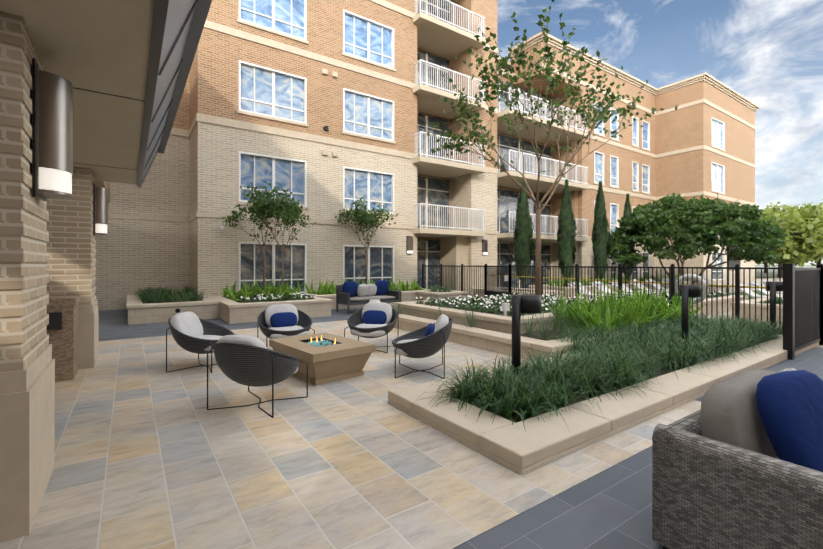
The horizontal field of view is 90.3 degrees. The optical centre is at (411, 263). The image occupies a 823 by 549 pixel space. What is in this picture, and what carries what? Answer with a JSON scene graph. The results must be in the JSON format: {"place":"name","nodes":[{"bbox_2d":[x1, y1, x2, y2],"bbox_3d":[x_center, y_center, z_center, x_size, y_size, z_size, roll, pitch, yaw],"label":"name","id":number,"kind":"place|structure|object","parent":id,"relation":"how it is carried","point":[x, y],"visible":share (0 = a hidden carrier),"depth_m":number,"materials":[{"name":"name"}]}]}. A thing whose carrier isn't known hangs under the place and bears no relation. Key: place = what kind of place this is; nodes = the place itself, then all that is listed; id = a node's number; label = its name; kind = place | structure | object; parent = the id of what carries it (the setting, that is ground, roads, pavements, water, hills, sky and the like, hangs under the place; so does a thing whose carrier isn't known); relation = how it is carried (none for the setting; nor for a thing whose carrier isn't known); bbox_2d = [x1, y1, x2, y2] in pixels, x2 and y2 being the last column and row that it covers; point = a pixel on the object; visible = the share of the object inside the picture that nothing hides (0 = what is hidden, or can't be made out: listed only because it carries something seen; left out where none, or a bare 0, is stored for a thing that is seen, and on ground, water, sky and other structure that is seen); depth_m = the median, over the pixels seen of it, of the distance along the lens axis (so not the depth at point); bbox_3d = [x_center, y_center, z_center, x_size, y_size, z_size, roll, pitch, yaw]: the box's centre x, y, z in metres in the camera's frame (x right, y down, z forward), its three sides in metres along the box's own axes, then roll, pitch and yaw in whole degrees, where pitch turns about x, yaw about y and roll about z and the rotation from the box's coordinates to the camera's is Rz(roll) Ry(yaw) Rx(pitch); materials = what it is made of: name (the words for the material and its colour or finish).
{"place":"outdoors","nodes":[
{"label":"outdoors","id":0,"kind":"place"},
{"bbox_2d":[369,299,380,302],"bbox_3d":[-1.128,1.334,12.599,0.410,0.455,0.410,0,0,-35],"label":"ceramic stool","id":1,"kind":"object","parent":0,"point":[374,300],"visible":0.29,"depth_m":12.50,"materials":[{"name":"white ceramic"}]},
{"bbox_2d":[254,293,595,315],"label":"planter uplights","id":2,"kind":"object","parent":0,"point":[505,307],"visible":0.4,"depth_m":8.10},
{"bbox_2d":[416,290,468,300],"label":"planter wall","id":3,"kind":"structure","parent":0,"point":[424,295],"depth_m":15.04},
{"bbox_2d":[425,283,459,291],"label":"shrubs","id":4,"kind":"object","parent":3,"relation":"on","point":[439,288],"depth_m":15.42,"materials":[{"name":"green plant"}]},
{"bbox_2d":[99,306,822,548],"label":"courtyard paving","id":5,"kind":"structure","parent":0,"point":[610,507],"depth_m":2.62,"materials":[{"name":"stone"}]},
{"bbox_2d":[0,11,109,542],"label":"building pillars","id":6,"kind":"structure","parent":5,"relation":"on","point":[53,212],"depth_m":2.58,"materials":[{"name":"brick"}]},
{"bbox_2d":[0,0,198,187],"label":"canopy roof","id":7,"kind":"structure","parent":6,"relation":"attached to","point":[117,64],"depth_m":3.01,"materials":[{"name":"beige paint"}]},
{"bbox_2d":[158,0,211,153],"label":"gutter","id":8,"kind":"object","parent":7,"relation":"attached to","point":[201,11],"depth_m":4.12,"materials":[{"name":"grey metal"}]},
{"bbox_2d":[126,288,429,324],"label":"planter wall","id":9,"kind":"structure","parent":5,"relation":"on","point":[227,310],"depth_m":11.18,"materials":[{"name":"beige concrete"}]},
{"bbox_2d":[130,284,207,303],"bbox_3d":[-7.530,0.937,12.844,2.360,0.497,4.479,0,0,-35],"label":"liriope plant","id":10,"kind":"object","parent":9,"relation":"on","point":[161,295],"visible":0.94,"depth_m":12.09,"materials":[{"name":"green plant"}]},
{"bbox_2d":[219,276,303,300],"bbox_3d":[-4.701,0.759,13.219,2.627,0.777,2.312,0,0,-35],"label":"foxtail plant","id":11,"kind":"object","parent":9,"relation":"on","point":[244,291],"visible":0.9,"depth_m":12.95,"materials":[{"name":"green plant"}]},
{"bbox_2d":[222,182,302,289],"bbox_3d":[-4.750,-0.691,13.212,2.251,3.608,2.730,0,0,-35],"label":"tree","id":12,"kind":"object","parent":9,"relation":"on","point":[258,193],"visible":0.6,"depth_m":12.89,"materials":[{"name":"green plant"}]},
{"bbox_2d":[235,293,314,302],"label":"pansies","id":13,"kind":"object","parent":9,"relation":"on","point":[260,298],"visible":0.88,"depth_m":11.94,"materials":[{"name":"white plant"}]},
{"bbox_2d":[247,191,315,291],"bbox_3d":[-3.985,-0.569,12.758,2.091,3.363,2.100,0,0,-35],"label":"tree","id":14,"kind":"object","parent":9,"relation":"on","point":[288,210],"visible":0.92,"depth_m":12.63,"materials":[{"name":"green plant"}]},
{"bbox_2d":[304,275,423,294],"bbox_3d":[-1.690,0.797,15.635,5.234,0.704,1.791,0,0,-35],"label":"foxtail plant","id":15,"kind":"object","parent":9,"relation":"on","point":[326,288],"visible":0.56,"depth_m":15.41,"materials":[{"name":"green plant"}]},
{"bbox_2d":[335,195,397,283],"bbox_3d":[-1.674,-0.782,16.021,2.441,3.792,2.663,0,0,-35],"label":"tree","id":16,"kind":"object","parent":9,"relation":"on","point":[365,217],"visible":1,"depth_m":15.66,"materials":[{"name":"green plant"}]},
{"bbox_2d":[95,0,497,310],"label":"tower building","id":17,"kind":"structure","parent":5,"relation":"on","point":[323,111],"depth_m":15.61,"materials":[{"name":"brick"}]},
{"bbox_2d":[406,236,487,255],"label":"wall sconces","id":18,"kind":"object","parent":17,"relation":"attached to","point":[409,244],"visible":0.96,"depth_m":17.94,"materials":[{"name":"brown metal"}]},
{"bbox_2d":[0,320,700,548],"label":"stone patio floor","id":19,"kind":"structure","parent":5,"relation":"on","point":[150,453],"depth_m":3.18,"materials":[{"name":"beige stone"}]},
{"bbox_2d":[47,295,79,381],"bbox_3d":[-4.925,1.012,5.543,0.640,1.100,0.650,0,0,-35],"label":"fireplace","id":20,"kind":"object","parent":19,"relation":"on","point":[62,325],"visible":0.41,"depth_m":5.42,"materials":[{"name":"beige brick"}]},
{"bbox_2d":[166,311,235,372],"bbox_3d":[-3.166,1.149,6.215,0.889,0.815,0.926,0,0,7],"label":"lounge chair","id":21,"kind":"object","parent":19,"relation":"on","point":[192,332],"visible":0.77,"depth_m":6.04,"materials":[{"name":"wicker"}]},
{"bbox_2d":[207,335,307,417],"bbox_3d":[-1.695,1.149,4.521,0.926,0.815,0.889,0,0,21],"label":"lounge chair","id":22,"kind":"object","parent":19,"relation":"on","point":[248,361],"visible":1,"depth_m":4.19,"materials":[{"name":"wicker"}]},
{"bbox_2d":[257,304,314,346],"bbox_3d":[-2.225,1.149,7.228,0.928,0.815,0.891,0,0,-35],"label":"lounge chair","id":23,"kind":"object","parent":19,"relation":"on","point":[275,321],"visible":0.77,"depth_m":7.25,"materials":[{"name":"wicker"}]},
{"bbox_2d":[269,332,374,385],"bbox_3d":[-1.305,1.306,5.858,0.940,0.513,1.340,0,0,-42],"label":"fire table","id":24,"kind":"object","parent":19,"relation":"on","point":[327,357],"visible":1,"depth_m":5.47,"materials":[{"name":"concrete"}]},
{"bbox_2d":[344,302,398,352],"bbox_3d":[-0.715,1.149,7.540,0.926,0.815,0.889,0,0,19],"label":"lounge chair","id":25,"kind":"object","parent":19,"relation":"on","point":[373,320],"visible":0.98,"depth_m":7.58,"materials":[{"name":"wicker"}]},
{"bbox_2d":[392,314,452,378],"bbox_3d":[0.159,1.149,5.920,0.889,0.815,0.926,0,0,7],"label":"lounge chair","id":26,"kind":"object","parent":19,"relation":"on","point":[430,339],"visible":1,"depth_m":5.63,"materials":[{"name":"wicker"}]},
{"bbox_2d":[336,280,400,314],"bbox_3d":[-1.376,1.066,13.399,1.950,0.992,0.850,0,0,-35],"label":"wicker loveseat","id":27,"kind":"object","parent":5,"relation":"on","point":[348,293],"visible":1,"depth_m":13.32,"materials":[{"name":"grey wicker"}]},
{"bbox_2d":[393,296,603,333],"bbox_3d":[2.757,1.302,10.661,5.060,0.520,4.160,0,0,-35],"label":"tall planter","id":28,"kind":"object","parent":5,"relation":"on","point":[493,321],"visible":0.25,"depth_m":8.56,"materials":[{"name":"concrete"}]},
{"bbox_2d":[415,292,614,316],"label":"pansies","id":29,"kind":"object","parent":28,"relation":"on","point":[485,303],"visible":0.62,"depth_m":10.29,"materials":[{"name":"white plant"}]},
{"bbox_2d":[422,0,677,294],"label":"crape myrtle tree","id":30,"kind":"object","parent":28,"relation":"on","point":[596,112],"visible":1,"depth_m":9.30,"materials":[{"name":"green plant"}]},
{"bbox_2d":[394,314,676,360],"bbox_3d":[2.744,1.412,10.196,5.610,0.300,5.910,0,0,-35],"label":"planter","id":31,"kind":"object","parent":5,"relation":"on","point":[493,341],"visible":0.23,"depth_m":7.36,"materials":[{"name":"concrete"}]},
{"bbox_2d":[383,292,636,340],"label":"shrubs","id":32,"kind":"object","parent":31,"relation":"on","point":[528,329],"visible":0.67,"depth_m":7.35,"materials":[{"name":"plant"}]},
{"bbox_2d":[544,283,705,333],"bbox_3d":[4.611,0.851,8.934,4.619,0.999,2.310,0,0,-35],"label":"foxtail plant","id":33,"kind":"object","parent":31,"relation":"on","point":[647,308],"visible":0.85,"depth_m":8.11,"materials":[{"name":"green plant"}]},
{"bbox_2d":[388,335,818,474],"bbox_3d":[3.748,1.487,6.183,8.450,0.150,1.900,0,0,-35],"label":"planter","id":34,"kind":"object","parent":5,"relation":"on","point":[518,448],"visible":0.44,"depth_m":3.93,"materials":[{"name":"concrete"}]},
{"bbox_2d":[512,294,540,391],"bbox_3d":[1.302,0.922,4.697,0.363,1.120,0.309,0,0,-1],"label":"bollard light","id":35,"kind":"object","parent":34,"relation":"on","point":[526,303],"visible":0.92,"depth_m":4.55,"materials":[{"name":"black metal"}]},
{"bbox_2d":[419,310,785,430],"bbox_3d":[3.674,1.251,6.689,8.611,0.466,2.588,0,0,-35],"label":"liriope plant","id":36,"kind":"object","parent":34,"relation":"on","point":[602,363],"visible":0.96,"depth_m":5.09,"materials":[{"name":"green plant"}]},
{"bbox_2d":[679,285,700,342],"bbox_3d":[4.653,0.922,6.885,0.363,1.120,0.309,0,0,-1],"label":"bollard light","id":37,"kind":"object","parent":34,"relation":"on","point":[686,292],"visible":0.9,"depth_m":6.74,"materials":[{"name":"black metal"}]},
{"bbox_2d":[766,281,782,334],"bbox_3d":[7.284,0.922,8.176,0.309,1.120,0.363,0,0,22],"label":"bollard light","id":38,"kind":"object","parent":34,"relation":"on","point":[772,287],"visible":0.75,"depth_m":8.06,"materials":[{"name":"black metal"}]},
{"bbox_2d":[652,368,822,548],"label":"wicker sofa","id":39,"kind":"object","parent":5,"relation":"on","point":[737,461],"visible":1,"depth_m":2.07,"materials":[{"name":"grey wicker"}]},
{"bbox_2d":[470,265,815,295],"bbox_3d":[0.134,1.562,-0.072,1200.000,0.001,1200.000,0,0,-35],"label":"ground","id":40,"kind":"structure","parent":0,"point":[764,275],"depth_m":79.72,"materials":[{"name":"grey concrete"}]},
{"bbox_2d":[497,31,759,288],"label":"building wing","id":41,"kind":"structure","parent":40,"relation":"on","point":[698,142],"depth_m":27.27,"materials":[{"name":"brick"}]},
{"bbox_2d":[762,202,786,272],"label":"tree","id":42,"kind":"object","parent":40,"relation":"on","point":[766,264],"depth_m":65.58,"materials":[{"name":"green plant"}]},
{"bbox_2d":[472,278,822,347],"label":"pool deck paving","id":43,"kind":"structure","parent":0,"point":[758,281],"depth_m":22.35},
{"bbox_2d":[568,282,617,297],"bbox_3d":[7.212,1.163,16.093,0.680,0.798,1.941,0,0,-35],"label":"pool lounger","id":44,"kind":"object","parent":43,"relation":"on","point":[583,288],"visible":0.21,"depth_m":16.57,"materials":[{"name":"grey"}]},
{"bbox_2d":[590,281,631,298],"bbox_3d":[8.488,1.163,16.973,0.680,0.798,1.941,0,0,-35],"label":"pool lounger","id":45,"kind":"object","parent":43,"relation":"on","point":[599,285],"visible":0.31,"depth_m":17.45,"materials":[{"name":"grey plastic"}]},
{"bbox_2d":[422,264,822,359],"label":"pool fence","id":46,"kind":"object","parent":43,"relation":"on","point":[802,307],"visible":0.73,"depth_m":8.88,"materials":[{"name":"black metal"}]},
{"bbox_2d":[494,275,765,288],"bbox_3d":[5.200,0.477,11.919,0.040,0.110,8.001,0,0,-34],"label":"rescue pole","id":47,"kind":"object","parent":46,"relation":"attached to","point":[642,282],"visible":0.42,"depth_m":10.70,"materials":[{"name":"yellow"}]},
{"bbox_2d":[675,274,705,304],"bbox_3d":[6.638,0.612,9.753,0.140,0.740,0.740,0,0,-35],"label":"life ring","id":48,"kind":"object","parent":46,"relation":"attached to","point":[695,279],"visible":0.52,"depth_m":9.64,"materials":[{"name":"white plastic"}]},
{"bbox_2d":[472,280,782,323],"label":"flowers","id":49,"kind":"object","parent":43,"relation":"on","point":[758,306],"depth_m":12.98,"materials":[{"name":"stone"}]},
{"bbox_2d":[513,181,535,287],"bbox_3d":[4.901,-1.240,17.901,1.009,4.703,0.928,0,0,-35],"label":"cypress tree","id":50,"kind":"object","parent":49,"relation":"on","point":[524,242],"visible":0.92,"depth_m":17.67,"materials":[{"name":"green plant"}]},
{"bbox_2d":[557,179,576,286],"bbox_3d":[7.424,-1.463,19.684,0.964,5.150,0.982,0,0,-35],"label":"cypress tree","id":51,"kind":"object","parent":49,"relation":"on","point":[566,231],"visible":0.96,"depth_m":19.43,"materials":[{"name":"green plant"}]},
{"bbox_2d":[591,181,611,279],"bbox_3d":[9.825,-1.583,21.319,0.995,5.389,0.977,0,0,-35],"label":"cypress tree","id":52,"kind":"object","parent":49,"relation":"on","point":[600,238],"visible":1,"depth_m":21.07,"materials":[{"name":"green plant"}]},
{"bbox_2d":[546,271,686,286],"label":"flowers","id":53,"kind":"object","parent":49,"relation":"on","point":[646,278],"depth_m":21.78,"materials":[{"name":"plant"}]},
{"bbox_2d":[620,193,635,280],"bbox_3d":[12.015,-1.391,22.814,0.994,5.006,0.898,0,0,-35],"label":"cypress tree","id":54,"kind":"object","parent":49,"relation":"on","point":[627,209],"visible":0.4,"depth_m":22.68,"materials":[{"name":"green plant"}]},
{"bbox_2d":[606,291,729,302],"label":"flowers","id":55,"kind":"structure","parent":49,"relation":"on","point":[714,294],"depth_m":13.70,"materials":[{"name":"white plant"}]},
{"bbox_2d":[759,294,782,304],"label":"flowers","id":56,"kind":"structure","parent":49,"relation":"on","point":[777,300],"depth_m":11.18,"materials":[{"name":"white"}]},
{"bbox_2d":[610,281,658,293],"bbox_3d":[9.764,1.163,17.852,0.680,0.798,1.941,0,0,-35],"label":"pool lounger","id":57,"kind":"object","parent":43,"relation":"on","point":[623,287],"visible":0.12,"depth_m":18.24,"materials":[{"name":"grey"}]},
{"bbox_2d":[630,279,668,291],"bbox_3d":[11.040,1.163,18.732,0.680,0.798,1.941,0,0,-35],"label":"pool lounger","id":58,"kind":"object","parent":43,"relation":"on","point":[638,285],"visible":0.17,"depth_m":19.10,"materials":[{"name":"grey"}]},
{"bbox_2d":[645,279,668,291],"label":"pool lounger","id":59,"kind":"object","parent":43,"relation":"on","point":[654,285],"visible":0.33,"depth_m":20.04,"materials":[{"name":"grey"}]},
{"bbox_2d":[607,192,787,283],"bbox_3d":[14.926,-1.085,22.554,8.226,5.402,8.535,0,0,16],"label":"tree","id":60,"kind":"object","parent":43,"relation":"on","point":[741,228],"visible":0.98,"depth_m":20.18,"materials":[{"name":"green plant"}]},
{"bbox_2d":[675,278,719,292],"bbox_3d":[14.869,1.163,21.370,0.680,0.798,1.941,0,0,-35],"label":"pool lounger","id":61,"kind":"object","parent":43,"relation":"on","point":[709,288],"visible":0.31,"depth_m":20.84,"materials":[{"name":"grey"}]},
{"bbox_2d":[689,280,730,292],"bbox_3d":[16.146,1.163,22.250,0.680,0.798,1.941,0,0,-35],"label":"pool lounger","id":62,"kind":"object","parent":43,"relation":"on","point":[713,286],"visible":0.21,"depth_m":21.82,"materials":[{"name":"grey"}]},
{"bbox_2d":[727,246,740,292],"bbox_3d":[16.447,0.337,20.914,1.580,2.450,0.110,0,0,-35],"label":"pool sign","id":63,"kind":"object","parent":43,"relation":"on","point":[731,263],"visible":0.33,"depth_m":20.60,"materials":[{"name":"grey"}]},
{"bbox_2d":[734,283,769,297],"bbox_3d":[13.243,1.163,15.271,0.680,0.798,1.941,0,0,-35],"label":"pool lounger","id":64,"kind":"object","parent":43,"relation":"on","point":[752,292],"visible":0.29,"depth_m":15.62,"materials":[{"name":"grey plastic"}]},
{"bbox_2d":[747,282,782,299],"bbox_3d":[14.561,1.163,16.178,0.680,0.798,1.941,0,0,-35],"label":"pool lounger","id":65,"kind":"object","parent":43,"relation":"on","point":[764,291],"visible":0.23,"depth_m":16.65,"materials":[{"name":"grey plastic"}]},
{"bbox_2d":[755,205,822,277],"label":"tree","id":66,"kind":"object","parent":43,"relation":"on","point":[803,241],"visible":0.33,"depth_m":40.37,"materials":[{"name":"green plant"}]},
{"bbox_2d":[772,199,822,267],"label":"tree","id":67,"kind":"object","parent":43,"relation":"on","point":[808,211],"visible":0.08,"depth_m":50.82,"materials":[{"name":"green plant"}]},
{"bbox_2d":[497,0,822,264],"label":"sky","id":68,"kind":"structure","parent":0,"point":[769,52],"materials":[{"name":"blue"}]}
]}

